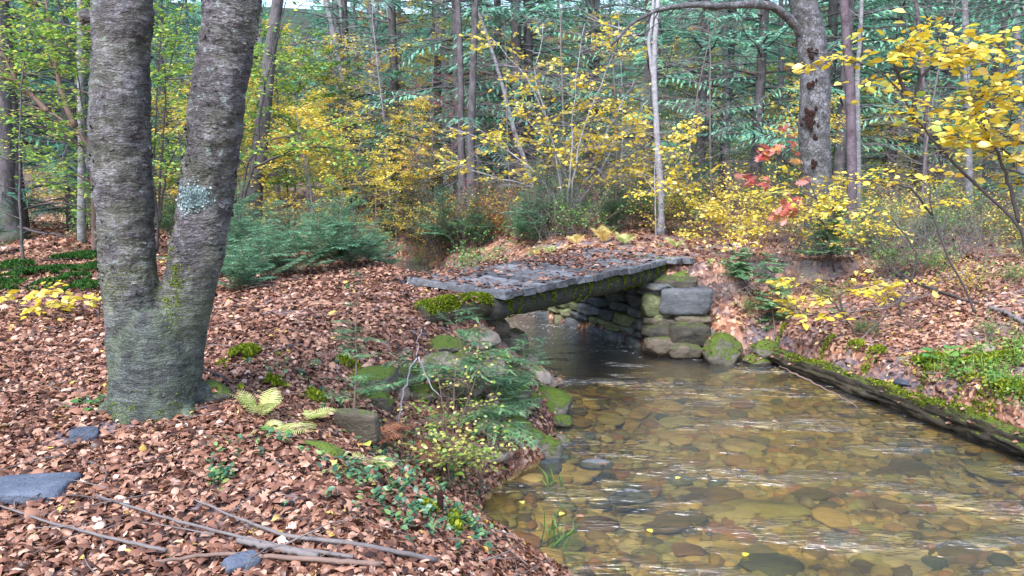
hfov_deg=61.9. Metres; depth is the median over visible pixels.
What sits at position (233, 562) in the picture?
slate slab
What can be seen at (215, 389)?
moss
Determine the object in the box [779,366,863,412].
branch
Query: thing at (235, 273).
young hemlock
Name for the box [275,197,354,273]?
young hemlock
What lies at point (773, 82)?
lime tree
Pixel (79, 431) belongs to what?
slate slab
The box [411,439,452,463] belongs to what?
fern
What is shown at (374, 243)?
young hemlock
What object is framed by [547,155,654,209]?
bare bush
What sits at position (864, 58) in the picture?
pine tree
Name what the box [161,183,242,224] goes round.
green bush
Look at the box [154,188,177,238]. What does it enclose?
young hemlock
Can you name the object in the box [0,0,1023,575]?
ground
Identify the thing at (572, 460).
streambed stone
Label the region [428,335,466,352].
rock
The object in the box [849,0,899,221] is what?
thin tree
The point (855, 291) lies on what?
beech sapling
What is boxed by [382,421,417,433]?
fern
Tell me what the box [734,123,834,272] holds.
oak sapling
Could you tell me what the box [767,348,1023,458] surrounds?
fallen log
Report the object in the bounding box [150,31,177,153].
hemlock tree
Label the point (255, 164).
lime sapling
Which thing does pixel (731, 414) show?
streambed stone
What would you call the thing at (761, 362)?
rock
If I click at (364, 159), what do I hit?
green tree
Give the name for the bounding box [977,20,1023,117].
hemlock tree
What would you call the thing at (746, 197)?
yellow bush
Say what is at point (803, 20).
tree
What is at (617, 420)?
streambed stone
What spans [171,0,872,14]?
sky
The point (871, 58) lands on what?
hemlock tree
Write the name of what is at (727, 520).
streambed stone
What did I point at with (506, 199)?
bare bush
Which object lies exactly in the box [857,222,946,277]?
green bush
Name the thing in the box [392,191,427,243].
young hemlock
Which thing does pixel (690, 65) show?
yellow tree
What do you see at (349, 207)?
young hemlock
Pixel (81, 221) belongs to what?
thin tree
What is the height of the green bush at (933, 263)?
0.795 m
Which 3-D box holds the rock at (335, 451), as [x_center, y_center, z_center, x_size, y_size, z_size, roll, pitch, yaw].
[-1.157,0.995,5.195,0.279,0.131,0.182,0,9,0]
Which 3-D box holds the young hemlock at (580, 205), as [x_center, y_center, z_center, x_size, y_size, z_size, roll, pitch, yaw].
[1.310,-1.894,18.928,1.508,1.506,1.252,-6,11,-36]
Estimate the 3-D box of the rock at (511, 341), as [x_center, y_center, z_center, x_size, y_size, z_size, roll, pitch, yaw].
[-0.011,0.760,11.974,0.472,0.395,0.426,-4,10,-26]
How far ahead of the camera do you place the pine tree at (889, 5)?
49.19 m
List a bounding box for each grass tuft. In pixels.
[538,462,564,492]
[541,504,590,558]
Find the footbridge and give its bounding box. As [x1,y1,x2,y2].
[407,247,694,320]
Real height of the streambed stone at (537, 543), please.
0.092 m
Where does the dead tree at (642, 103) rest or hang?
on the ground at (824, 270)
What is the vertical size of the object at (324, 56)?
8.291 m
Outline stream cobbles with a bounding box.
[489,367,1023,575]
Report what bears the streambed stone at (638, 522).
on the stream cobbles
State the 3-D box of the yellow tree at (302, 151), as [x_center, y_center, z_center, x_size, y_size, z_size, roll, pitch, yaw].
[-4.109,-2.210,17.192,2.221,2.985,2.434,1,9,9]
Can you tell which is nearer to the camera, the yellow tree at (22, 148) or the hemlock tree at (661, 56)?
the yellow tree at (22, 148)
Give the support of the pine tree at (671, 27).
on the ground at (824, 270)
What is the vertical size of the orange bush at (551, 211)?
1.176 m
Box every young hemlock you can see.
[0,210,16,244]
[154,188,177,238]
[218,243,270,289]
[221,227,245,275]
[223,225,302,275]
[224,233,276,283]
[226,202,292,264]
[227,177,268,257]
[240,196,325,257]
[247,221,324,274]
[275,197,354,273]
[284,199,350,256]
[301,195,374,267]
[306,269,401,407]
[317,178,371,243]
[329,219,376,265]
[347,229,401,262]
[349,220,392,260]
[359,201,406,241]
[370,236,404,263]
[382,349,436,390]
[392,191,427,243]
[396,307,546,449]
[411,185,479,252]
[412,191,451,247]
[456,194,498,248]
[484,363,544,416]
[490,332,554,372]
[502,189,550,243]
[502,192,547,240]
[504,161,574,233]
[550,170,605,233]
[573,161,608,199]
[590,175,639,225]
[590,191,628,229]
[618,160,666,219]
[652,142,715,220]
[719,247,761,280]
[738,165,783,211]
[749,252,798,334]
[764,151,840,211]
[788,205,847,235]
[790,199,857,260]
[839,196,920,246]
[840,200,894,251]
[845,163,898,206]
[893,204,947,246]
[910,178,982,234]
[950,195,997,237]
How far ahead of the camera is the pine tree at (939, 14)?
55.37 m
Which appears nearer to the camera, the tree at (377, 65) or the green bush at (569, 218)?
the green bush at (569, 218)
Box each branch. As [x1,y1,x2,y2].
[0,505,222,563]
[17,226,72,243]
[62,495,130,510]
[96,494,353,566]
[154,535,381,566]
[193,498,438,562]
[203,367,228,380]
[235,517,354,574]
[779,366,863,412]
[846,291,938,312]
[854,313,896,345]
[889,268,978,302]
[988,305,1023,324]
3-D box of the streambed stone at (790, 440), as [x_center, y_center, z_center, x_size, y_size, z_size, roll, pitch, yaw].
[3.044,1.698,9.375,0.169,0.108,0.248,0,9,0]
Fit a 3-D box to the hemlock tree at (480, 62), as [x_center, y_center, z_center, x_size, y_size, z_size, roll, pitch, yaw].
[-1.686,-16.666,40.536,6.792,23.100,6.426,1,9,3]
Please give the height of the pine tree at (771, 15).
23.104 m
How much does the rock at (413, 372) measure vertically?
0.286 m
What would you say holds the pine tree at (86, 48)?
on the ground at (824, 270)
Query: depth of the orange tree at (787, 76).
34.37 m
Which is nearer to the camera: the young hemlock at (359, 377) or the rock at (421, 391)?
the young hemlock at (359, 377)
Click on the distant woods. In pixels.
(361, 22)
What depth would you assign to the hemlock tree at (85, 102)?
21.66 m
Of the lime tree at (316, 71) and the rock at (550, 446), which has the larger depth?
the lime tree at (316, 71)
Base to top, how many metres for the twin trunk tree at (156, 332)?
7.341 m
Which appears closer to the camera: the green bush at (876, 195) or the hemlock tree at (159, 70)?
the green bush at (876, 195)
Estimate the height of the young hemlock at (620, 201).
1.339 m
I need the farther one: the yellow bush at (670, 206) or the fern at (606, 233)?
the yellow bush at (670, 206)
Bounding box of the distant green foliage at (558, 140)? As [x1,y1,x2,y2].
[24,90,1009,184]
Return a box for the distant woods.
[9,0,1023,146]
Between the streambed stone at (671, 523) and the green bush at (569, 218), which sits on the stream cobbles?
the streambed stone at (671, 523)
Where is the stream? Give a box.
[369,258,1023,575]
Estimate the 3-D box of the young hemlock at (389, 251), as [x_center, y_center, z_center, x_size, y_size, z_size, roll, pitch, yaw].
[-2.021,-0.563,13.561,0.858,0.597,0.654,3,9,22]
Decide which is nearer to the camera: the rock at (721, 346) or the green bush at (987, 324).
the green bush at (987, 324)
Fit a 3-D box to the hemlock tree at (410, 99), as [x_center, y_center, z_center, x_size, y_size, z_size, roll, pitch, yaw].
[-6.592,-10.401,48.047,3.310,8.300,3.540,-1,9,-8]
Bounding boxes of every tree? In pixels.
[0,0,28,241]
[0,0,90,233]
[0,0,92,258]
[0,0,181,191]
[8,0,198,232]
[9,1,54,154]
[10,0,88,213]
[10,1,51,171]
[10,7,89,219]
[11,0,200,217]
[13,0,199,220]
[16,5,57,106]
[16,55,60,198]
[24,0,157,190]
[24,22,175,198]
[77,0,86,243]
[79,0,262,424]
[150,0,199,189]
[150,1,356,232]
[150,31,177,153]
[150,80,189,204]
[151,0,190,185]
[151,0,194,161]
[151,64,308,216]
[152,0,190,190]
[152,0,200,133]
[152,134,183,189]
[155,83,274,204]
[156,77,302,237]
[171,3,260,133]
[180,21,334,231]
[182,19,335,199]
[237,25,370,227]
[237,86,360,229]
[237,105,312,225]
[239,74,328,204]
[241,24,363,239]
[242,0,283,242]
[251,16,292,199]
[257,105,366,235]
[262,0,421,189]
[267,44,388,206]
[267,108,395,246]
[274,0,412,203]
[280,44,449,233]
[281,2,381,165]
[284,0,362,174]
[290,97,394,242]
[293,127,404,241]
[294,0,482,209]
[302,0,368,202]
[303,70,417,212]
[304,0,353,130]
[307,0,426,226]
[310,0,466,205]
[315,12,448,226]
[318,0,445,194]
[324,0,387,165]
[330,117,420,230]
[338,0,373,203]
[341,0,510,196]
[341,112,437,247]
[349,0,555,215]
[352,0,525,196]
[355,1,447,181]
[358,95,464,261]
[360,1,396,166]
[365,1,390,201]
[368,86,448,185]
[370,43,477,189]
[374,79,514,245]
[375,52,417,166]
[383,2,505,198]
[385,139,457,253]
[388,1,446,170]
[395,56,536,219]
[400,0,635,217]
[402,1,431,138]
[404,8,491,143]
[410,6,584,208]
[411,0,466,240]
[413,0,464,152]
[414,0,636,193]
[415,0,581,196]
[418,0,542,180]
[419,11,447,183]
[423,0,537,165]
[432,1,452,170]
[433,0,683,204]
[435,93,509,187]
[436,53,537,197]
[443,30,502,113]
[463,0,538,169]
[463,0,559,128]
[463,0,629,192]
[466,0,480,238]
[477,1,510,91]
[478,11,539,201]
[506,0,641,188]
[521,0,575,152]
[522,0,643,180]
[529,0,768,219]
[531,0,691,225]
[534,0,582,170]
[534,0,676,209]
[535,3,579,180]
[535,28,632,195]
[536,0,635,173]
[536,48,635,202]
[536,77,615,176]
[551,0,677,195]
[558,0,617,161]
[559,0,738,199]
[577,0,664,234]
[584,1,778,231]
[588,0,599,207]
[590,0,798,211]
[592,0,839,256]
[598,4,692,165]
[600,0,635,119]
[600,0,719,173]
[605,67,696,160]
[611,0,695,131]
[617,1,791,226]
[620,37,680,212]
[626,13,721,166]
[628,25,752,180]
[629,0,797,200]
[630,3,716,126]
[641,0,881,218]
[642,0,762,177]
[657,8,732,169]
[660,46,748,167]
[669,88,754,184]
[670,9,755,156]
[672,13,751,168]
[684,54,798,172]
[698,0,954,157]
[711,0,986,217]
[719,1,788,161]
[721,0,735,208]
[737,92,832,191]
[738,0,798,195]
[739,1,839,183]
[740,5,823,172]
[746,0,795,133]
[748,0,798,169]
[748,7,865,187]
[763,79,896,199]
[764,0,915,186]
[788,65,886,167]
[796,1,912,135]
[821,0,993,208]
[824,5,877,110]
[831,71,922,169]
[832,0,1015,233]
[833,0,1023,207]
[836,0,915,142]
[836,0,937,163]
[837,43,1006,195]
[839,0,857,242]
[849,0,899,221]
[856,0,1023,196]
[860,90,964,201]
[861,0,1023,179]
[863,59,948,197]
[871,0,927,225]
[880,0,1023,216]
[880,4,900,165]
[882,82,980,185]
[902,9,933,135]
[906,0,979,156]
[912,0,1023,205]
[915,110,1022,222]
[940,1,1010,157]
[941,0,1012,151]
[951,19,1023,253]
[961,0,973,216]
[962,76,1015,194]
[970,1,1023,166]
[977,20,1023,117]
[991,10,1023,118]
[995,51,1023,193]
[997,0,1023,212]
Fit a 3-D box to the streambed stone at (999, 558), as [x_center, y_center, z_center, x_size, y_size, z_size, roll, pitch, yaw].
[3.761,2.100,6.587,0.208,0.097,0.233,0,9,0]
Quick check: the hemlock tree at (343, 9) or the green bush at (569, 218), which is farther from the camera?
the hemlock tree at (343, 9)
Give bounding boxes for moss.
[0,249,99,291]
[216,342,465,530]
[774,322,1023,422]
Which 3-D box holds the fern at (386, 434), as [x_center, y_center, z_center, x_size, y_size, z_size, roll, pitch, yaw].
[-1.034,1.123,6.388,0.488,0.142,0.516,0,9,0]
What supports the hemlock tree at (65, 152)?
on the ground at (824, 270)
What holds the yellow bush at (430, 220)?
on the ground at (824, 270)
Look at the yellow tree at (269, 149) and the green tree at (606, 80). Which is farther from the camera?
the green tree at (606, 80)
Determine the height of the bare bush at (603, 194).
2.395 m
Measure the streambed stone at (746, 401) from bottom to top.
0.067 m
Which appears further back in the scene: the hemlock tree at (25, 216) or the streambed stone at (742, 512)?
the hemlock tree at (25, 216)
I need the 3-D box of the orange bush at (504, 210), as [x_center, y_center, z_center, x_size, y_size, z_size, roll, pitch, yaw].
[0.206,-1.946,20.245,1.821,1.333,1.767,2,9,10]
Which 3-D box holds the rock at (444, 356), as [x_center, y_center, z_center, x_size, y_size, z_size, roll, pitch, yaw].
[-0.673,0.791,8.185,0.462,0.361,0.361,0,9,0]
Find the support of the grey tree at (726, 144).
on the ground at (824, 270)
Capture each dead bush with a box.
[729,223,831,294]
[814,216,965,294]
[897,209,1019,254]
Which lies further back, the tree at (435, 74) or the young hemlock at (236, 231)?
the tree at (435, 74)
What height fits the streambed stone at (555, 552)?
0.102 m
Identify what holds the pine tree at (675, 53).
on the ground at (824, 270)
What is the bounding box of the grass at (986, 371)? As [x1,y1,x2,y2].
[899,332,1023,406]
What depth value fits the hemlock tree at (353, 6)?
56.69 m
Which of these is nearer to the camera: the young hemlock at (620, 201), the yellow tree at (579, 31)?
the young hemlock at (620, 201)
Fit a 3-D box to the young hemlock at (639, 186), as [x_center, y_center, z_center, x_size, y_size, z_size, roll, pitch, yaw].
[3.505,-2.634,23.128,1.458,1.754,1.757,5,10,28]
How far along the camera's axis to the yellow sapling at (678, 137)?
17.66 m
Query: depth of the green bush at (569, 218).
17.97 m
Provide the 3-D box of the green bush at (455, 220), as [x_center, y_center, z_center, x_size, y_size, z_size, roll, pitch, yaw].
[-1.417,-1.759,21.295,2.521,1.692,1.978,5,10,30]
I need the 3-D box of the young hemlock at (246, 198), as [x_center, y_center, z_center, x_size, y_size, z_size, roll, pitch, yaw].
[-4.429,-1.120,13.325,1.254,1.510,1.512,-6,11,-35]
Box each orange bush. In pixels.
[393,193,448,239]
[398,234,443,266]
[459,180,532,223]
[475,205,512,239]
[479,180,552,233]
[527,185,587,229]
[564,178,619,210]
[864,182,911,220]
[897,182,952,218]
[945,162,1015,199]
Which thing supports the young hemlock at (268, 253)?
on the ground at (824, 270)
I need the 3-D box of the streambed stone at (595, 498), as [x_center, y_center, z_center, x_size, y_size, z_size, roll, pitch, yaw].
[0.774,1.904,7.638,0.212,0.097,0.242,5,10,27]
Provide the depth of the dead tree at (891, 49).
46.11 m
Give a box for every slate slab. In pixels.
[0,472,80,504]
[69,426,100,442]
[222,550,261,574]
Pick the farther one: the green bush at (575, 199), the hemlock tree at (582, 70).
the hemlock tree at (582, 70)
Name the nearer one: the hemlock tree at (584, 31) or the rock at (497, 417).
the rock at (497, 417)
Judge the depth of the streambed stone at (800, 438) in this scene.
9.48 m
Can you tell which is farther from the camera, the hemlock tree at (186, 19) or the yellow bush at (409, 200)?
the hemlock tree at (186, 19)
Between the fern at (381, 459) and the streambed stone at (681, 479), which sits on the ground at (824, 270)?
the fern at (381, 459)
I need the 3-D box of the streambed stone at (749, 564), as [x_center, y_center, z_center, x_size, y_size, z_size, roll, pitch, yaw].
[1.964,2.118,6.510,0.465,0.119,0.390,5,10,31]
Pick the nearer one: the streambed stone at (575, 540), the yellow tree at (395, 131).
the streambed stone at (575, 540)
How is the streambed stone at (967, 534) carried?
on the stream cobbles
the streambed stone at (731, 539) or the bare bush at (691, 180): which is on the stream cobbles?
the streambed stone at (731, 539)
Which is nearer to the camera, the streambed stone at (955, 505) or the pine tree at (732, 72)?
the streambed stone at (955, 505)
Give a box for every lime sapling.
[0,0,167,250]
[150,0,200,253]
[234,0,374,247]
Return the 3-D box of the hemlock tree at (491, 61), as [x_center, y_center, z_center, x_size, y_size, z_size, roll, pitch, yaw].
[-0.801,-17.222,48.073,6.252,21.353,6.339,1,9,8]
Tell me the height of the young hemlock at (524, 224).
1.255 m
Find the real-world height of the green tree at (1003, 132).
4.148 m
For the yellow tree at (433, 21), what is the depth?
27.54 m
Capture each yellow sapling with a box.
[0,280,78,319]
[74,292,102,316]
[605,112,728,236]
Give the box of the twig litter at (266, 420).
[0,256,1023,575]
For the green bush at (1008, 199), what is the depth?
22.46 m
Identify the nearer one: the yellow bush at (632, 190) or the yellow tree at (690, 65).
the yellow bush at (632, 190)
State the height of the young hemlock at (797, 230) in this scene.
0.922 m
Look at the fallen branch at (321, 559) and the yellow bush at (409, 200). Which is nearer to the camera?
the fallen branch at (321, 559)
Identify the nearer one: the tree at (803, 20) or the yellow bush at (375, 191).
the tree at (803, 20)
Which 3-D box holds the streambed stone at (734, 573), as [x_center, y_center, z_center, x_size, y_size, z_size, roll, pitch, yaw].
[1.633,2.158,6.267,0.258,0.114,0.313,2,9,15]
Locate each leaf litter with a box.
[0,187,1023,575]
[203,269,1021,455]
[408,246,682,290]
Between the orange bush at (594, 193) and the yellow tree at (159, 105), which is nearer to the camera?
the yellow tree at (159, 105)
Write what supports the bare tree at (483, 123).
on the ground at (824, 270)
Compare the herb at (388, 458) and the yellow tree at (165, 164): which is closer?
the herb at (388, 458)
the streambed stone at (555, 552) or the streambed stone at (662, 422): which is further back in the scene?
the streambed stone at (662, 422)
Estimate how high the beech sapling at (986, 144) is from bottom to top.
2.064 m
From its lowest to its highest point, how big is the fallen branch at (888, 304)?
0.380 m
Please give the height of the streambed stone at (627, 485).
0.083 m
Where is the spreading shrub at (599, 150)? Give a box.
[418,15,705,234]
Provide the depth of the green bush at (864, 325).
11.20 m
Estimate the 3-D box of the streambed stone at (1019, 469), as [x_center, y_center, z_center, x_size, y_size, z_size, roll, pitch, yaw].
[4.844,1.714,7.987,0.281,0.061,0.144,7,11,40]
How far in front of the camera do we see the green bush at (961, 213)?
16.40 m
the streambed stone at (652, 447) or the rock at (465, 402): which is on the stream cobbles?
the streambed stone at (652, 447)
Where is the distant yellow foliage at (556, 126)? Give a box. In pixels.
[22,80,1014,180]
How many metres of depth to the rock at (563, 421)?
9.09 m
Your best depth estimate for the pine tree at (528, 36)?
24.04 m
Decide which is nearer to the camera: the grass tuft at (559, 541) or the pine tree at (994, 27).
the grass tuft at (559, 541)
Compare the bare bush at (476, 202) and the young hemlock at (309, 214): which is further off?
the bare bush at (476, 202)
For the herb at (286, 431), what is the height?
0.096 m
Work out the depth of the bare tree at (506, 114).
21.90 m
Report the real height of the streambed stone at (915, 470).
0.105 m
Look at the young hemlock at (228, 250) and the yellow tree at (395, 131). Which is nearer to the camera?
the young hemlock at (228, 250)
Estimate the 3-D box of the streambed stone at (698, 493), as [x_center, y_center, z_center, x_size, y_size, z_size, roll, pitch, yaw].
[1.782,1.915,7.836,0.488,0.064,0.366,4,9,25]
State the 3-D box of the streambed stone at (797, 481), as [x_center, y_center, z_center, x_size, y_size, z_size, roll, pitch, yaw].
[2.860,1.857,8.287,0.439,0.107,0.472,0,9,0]
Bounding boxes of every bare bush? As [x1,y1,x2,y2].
[383,168,472,255]
[392,219,454,266]
[397,177,511,253]
[412,180,505,249]
[421,163,531,243]
[424,155,524,226]
[461,180,549,228]
[469,130,610,241]
[483,180,555,229]
[492,135,649,239]
[530,141,649,225]
[546,166,603,217]
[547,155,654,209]
[561,136,701,224]
[625,145,725,215]
[663,151,740,203]
[701,160,760,216]
[731,166,803,229]
[744,154,832,216]
[760,190,867,253]
[771,175,910,253]
[821,154,1023,258]
[843,173,934,254]
[887,303,936,333]
[888,178,983,236]
[889,163,1021,263]
[935,180,1023,242]
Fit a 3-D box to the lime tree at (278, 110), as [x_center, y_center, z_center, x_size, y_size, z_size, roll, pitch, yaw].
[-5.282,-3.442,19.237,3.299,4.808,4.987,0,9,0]
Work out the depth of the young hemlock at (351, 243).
11.94 m
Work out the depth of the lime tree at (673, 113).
31.93 m
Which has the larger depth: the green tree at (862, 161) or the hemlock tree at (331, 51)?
the hemlock tree at (331, 51)
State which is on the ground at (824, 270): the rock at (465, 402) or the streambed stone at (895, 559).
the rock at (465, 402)
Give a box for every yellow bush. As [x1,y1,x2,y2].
[320,218,392,259]
[329,159,412,214]
[374,168,444,222]
[391,189,465,249]
[392,216,422,243]
[424,187,521,243]
[446,176,523,212]
[450,182,516,224]
[576,161,676,221]
[622,171,724,236]
[640,162,788,236]
[673,156,843,242]
[741,183,893,254]
[741,190,843,242]
[777,289,822,318]
[839,178,897,213]
[844,204,930,253]
[866,181,969,242]
[871,276,920,306]
[873,180,982,244]
[925,191,1004,238]
[930,256,1001,295]
[941,164,1015,207]
[954,192,1023,243]
[966,184,1023,259]
[973,164,1015,207]
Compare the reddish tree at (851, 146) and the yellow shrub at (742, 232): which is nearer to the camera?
the yellow shrub at (742, 232)
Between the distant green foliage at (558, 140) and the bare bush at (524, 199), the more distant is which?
the distant green foliage at (558, 140)
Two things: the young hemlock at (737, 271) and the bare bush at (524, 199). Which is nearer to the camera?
the young hemlock at (737, 271)
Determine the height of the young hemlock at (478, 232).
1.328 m
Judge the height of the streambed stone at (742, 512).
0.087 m
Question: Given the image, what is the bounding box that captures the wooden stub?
[437,490,443,512]
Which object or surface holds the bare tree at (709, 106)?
on the ground at (824, 270)
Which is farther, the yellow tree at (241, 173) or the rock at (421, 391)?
the yellow tree at (241, 173)
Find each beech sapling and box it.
[747,119,976,314]
[765,269,918,336]
[781,8,1023,244]
[788,194,917,282]
[891,277,937,316]
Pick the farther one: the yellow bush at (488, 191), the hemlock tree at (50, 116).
the hemlock tree at (50, 116)
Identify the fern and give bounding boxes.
[228,387,282,415]
[264,420,308,437]
[297,407,334,432]
[351,452,395,468]
[365,422,404,446]
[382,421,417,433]
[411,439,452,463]
[426,410,457,428]
[527,246,544,253]
[543,246,555,253]
[564,233,584,244]
[590,225,615,242]
[615,232,635,243]
[663,237,685,247]
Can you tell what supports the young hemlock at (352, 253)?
on the ground at (824, 270)
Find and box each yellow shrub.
[383,337,511,464]
[674,188,754,257]
[690,189,790,260]
[730,182,865,261]
[801,199,915,261]
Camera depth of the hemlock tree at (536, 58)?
61.97 m
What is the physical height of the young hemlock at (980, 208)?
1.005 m
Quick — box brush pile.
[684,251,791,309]
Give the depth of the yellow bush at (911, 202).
17.20 m
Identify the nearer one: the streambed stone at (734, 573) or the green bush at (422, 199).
the streambed stone at (734, 573)
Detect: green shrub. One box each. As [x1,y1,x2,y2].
[386,423,502,487]
[443,416,533,492]
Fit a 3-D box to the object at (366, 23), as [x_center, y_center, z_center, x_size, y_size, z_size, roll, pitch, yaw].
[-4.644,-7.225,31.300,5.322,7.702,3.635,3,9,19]
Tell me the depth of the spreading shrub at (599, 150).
18.74 m
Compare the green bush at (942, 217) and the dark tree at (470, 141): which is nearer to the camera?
the green bush at (942, 217)
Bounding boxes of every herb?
[59,397,101,410]
[260,426,292,436]
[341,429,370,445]
[352,457,392,468]
[435,461,463,481]
[705,259,725,267]
[920,345,971,362]
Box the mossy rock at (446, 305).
[412,291,510,324]
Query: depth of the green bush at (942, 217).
15.74 m
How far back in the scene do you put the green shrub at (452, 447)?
6.57 m
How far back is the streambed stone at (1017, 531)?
7.02 m
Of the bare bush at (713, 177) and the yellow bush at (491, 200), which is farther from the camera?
the bare bush at (713, 177)
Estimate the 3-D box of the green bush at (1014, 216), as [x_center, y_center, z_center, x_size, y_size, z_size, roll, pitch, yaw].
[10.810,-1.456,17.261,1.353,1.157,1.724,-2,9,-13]
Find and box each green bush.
[26,184,44,228]
[29,210,64,222]
[60,177,160,237]
[154,173,177,223]
[156,187,174,225]
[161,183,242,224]
[384,175,454,218]
[412,186,503,245]
[445,216,542,267]
[478,167,568,218]
[504,175,586,224]
[517,176,596,226]
[546,176,631,237]
[581,164,672,228]
[644,158,745,234]
[706,167,769,209]
[731,285,766,319]
[758,191,846,237]
[763,167,803,217]
[798,163,913,230]
[800,194,898,256]
[807,272,853,309]
[851,310,892,336]
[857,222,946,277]
[861,171,940,236]
[861,179,984,246]
[862,190,925,231]
[897,178,998,242]
[900,160,977,205]
[903,230,965,276]
[948,171,1009,207]
[962,245,1023,288]
[969,187,1023,247]
[969,307,1022,342]
[974,209,1023,255]
[978,171,1023,212]
[1002,193,1023,235]
[1007,170,1023,228]
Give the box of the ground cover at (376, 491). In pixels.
[76,353,494,553]
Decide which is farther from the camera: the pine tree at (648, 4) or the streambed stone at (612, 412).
the pine tree at (648, 4)
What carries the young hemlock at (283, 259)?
on the ground at (824, 270)
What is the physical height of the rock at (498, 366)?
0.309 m
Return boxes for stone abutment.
[534,274,713,360]
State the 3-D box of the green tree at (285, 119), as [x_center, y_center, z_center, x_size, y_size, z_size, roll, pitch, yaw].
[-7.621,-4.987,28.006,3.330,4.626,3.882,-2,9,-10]
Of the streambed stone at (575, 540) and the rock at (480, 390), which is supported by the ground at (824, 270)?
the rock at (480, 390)
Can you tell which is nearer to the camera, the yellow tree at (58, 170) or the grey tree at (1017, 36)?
the grey tree at (1017, 36)
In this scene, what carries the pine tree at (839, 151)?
on the ground at (824, 270)
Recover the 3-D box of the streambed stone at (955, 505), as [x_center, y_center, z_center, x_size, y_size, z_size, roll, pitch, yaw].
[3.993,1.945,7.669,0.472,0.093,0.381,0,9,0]
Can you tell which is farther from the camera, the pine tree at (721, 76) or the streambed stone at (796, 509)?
the pine tree at (721, 76)
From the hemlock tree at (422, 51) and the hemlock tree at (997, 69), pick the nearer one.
the hemlock tree at (997, 69)
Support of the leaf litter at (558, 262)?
on the footbridge
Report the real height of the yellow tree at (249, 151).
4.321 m
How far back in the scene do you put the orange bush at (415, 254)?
22.71 m
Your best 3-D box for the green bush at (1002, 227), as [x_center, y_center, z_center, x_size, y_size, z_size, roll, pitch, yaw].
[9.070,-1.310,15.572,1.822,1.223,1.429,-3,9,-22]
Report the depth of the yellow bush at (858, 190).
14.49 m
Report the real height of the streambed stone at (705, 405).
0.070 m
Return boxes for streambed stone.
[510,531,541,548]
[516,473,549,487]
[537,503,565,515]
[539,547,564,561]
[549,536,585,551]
[562,454,571,459]
[566,457,578,464]
[571,466,602,477]
[572,417,593,427]
[574,516,618,532]
[586,557,605,569]
[588,492,608,503]
[594,411,624,425]
[600,409,621,415]
[616,482,640,490]
[619,514,654,532]
[620,419,640,430]
[629,407,650,419]
[635,444,664,451]
[638,479,660,498]
[643,515,692,533]
[647,468,672,480]
[648,500,679,513]
[652,399,685,411]
[655,431,679,439]
[655,511,707,525]
[658,417,698,427]
[666,473,697,485]
[669,436,693,445]
[671,542,705,556]
[680,487,721,505]
[688,410,713,417]
[689,403,722,408]
[690,562,719,571]
[699,394,720,401]
[700,571,722,575]
[702,504,736,518]
[703,486,742,501]
[706,465,729,478]
[707,521,756,542]
[708,553,725,566]
[710,540,748,562]
[712,507,755,526]
[718,536,754,544]
[720,438,766,452]
[721,517,734,524]
[721,570,747,575]
[722,498,744,507]
[723,453,751,466]
[724,426,750,438]
[727,409,747,419]
[730,399,754,407]
[734,542,750,551]
[737,462,768,472]
[738,552,804,575]
[739,499,762,514]
[744,543,778,553]
[747,435,769,445]
[753,421,774,430]
[754,407,771,415]
[756,466,765,474]
[757,499,808,521]
[768,439,791,448]
[768,501,811,516]
[774,413,812,422]
[775,472,791,482]
[776,433,807,442]
[783,468,830,486]
[784,437,796,446]
[789,487,835,500]
[799,496,815,508]
[811,507,851,531]
[837,409,856,416]
[845,444,878,457]
[857,550,881,561]
[858,495,888,508]
[871,547,932,573]
[872,499,908,511]
[888,457,931,475]
[928,541,982,563]
[931,519,946,525]
[933,494,984,513]
[940,518,969,532]
[954,494,975,500]
[955,531,996,545]
[964,465,1017,482]
[965,446,981,454]
[987,552,1016,567]
[1007,529,1023,541]
[1012,466,1023,472]
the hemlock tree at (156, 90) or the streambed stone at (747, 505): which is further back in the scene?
the hemlock tree at (156, 90)
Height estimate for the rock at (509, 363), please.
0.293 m
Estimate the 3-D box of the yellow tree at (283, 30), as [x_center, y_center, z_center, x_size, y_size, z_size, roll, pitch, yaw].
[-8.018,-5.801,28.318,5.020,6.136,3.812,-8,12,-42]
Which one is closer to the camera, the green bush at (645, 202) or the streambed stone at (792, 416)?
the streambed stone at (792, 416)
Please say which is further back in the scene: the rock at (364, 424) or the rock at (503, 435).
the rock at (503, 435)
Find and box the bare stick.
[397,329,440,422]
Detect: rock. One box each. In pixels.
[204,380,232,399]
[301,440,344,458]
[310,358,321,365]
[334,408,380,443]
[349,365,399,393]
[363,390,394,411]
[393,383,410,400]
[399,364,425,384]
[409,381,439,402]
[420,351,463,382]
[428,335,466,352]
[452,348,475,362]
[453,378,485,396]
[455,395,489,417]
[462,327,500,349]
[475,353,504,377]
[481,443,509,464]
[485,319,509,335]
[487,406,505,423]
[491,348,515,372]
[492,422,521,446]
[493,378,531,408]
[500,327,528,350]
[501,481,534,495]
[510,415,531,432]
[513,350,538,365]
[525,427,542,445]
[528,391,542,405]
[529,365,551,385]
[537,434,563,457]
[538,385,572,414]
[539,456,565,473]
[550,373,565,389]
[551,433,573,447]
[552,414,572,427]
[578,458,614,470]
[608,488,653,504]
[672,270,688,276]
[701,332,742,371]
[742,353,772,367]
[748,339,780,359]
[892,379,911,386]
[976,342,996,352]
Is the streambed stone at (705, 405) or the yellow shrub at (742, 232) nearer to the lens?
the streambed stone at (705, 405)

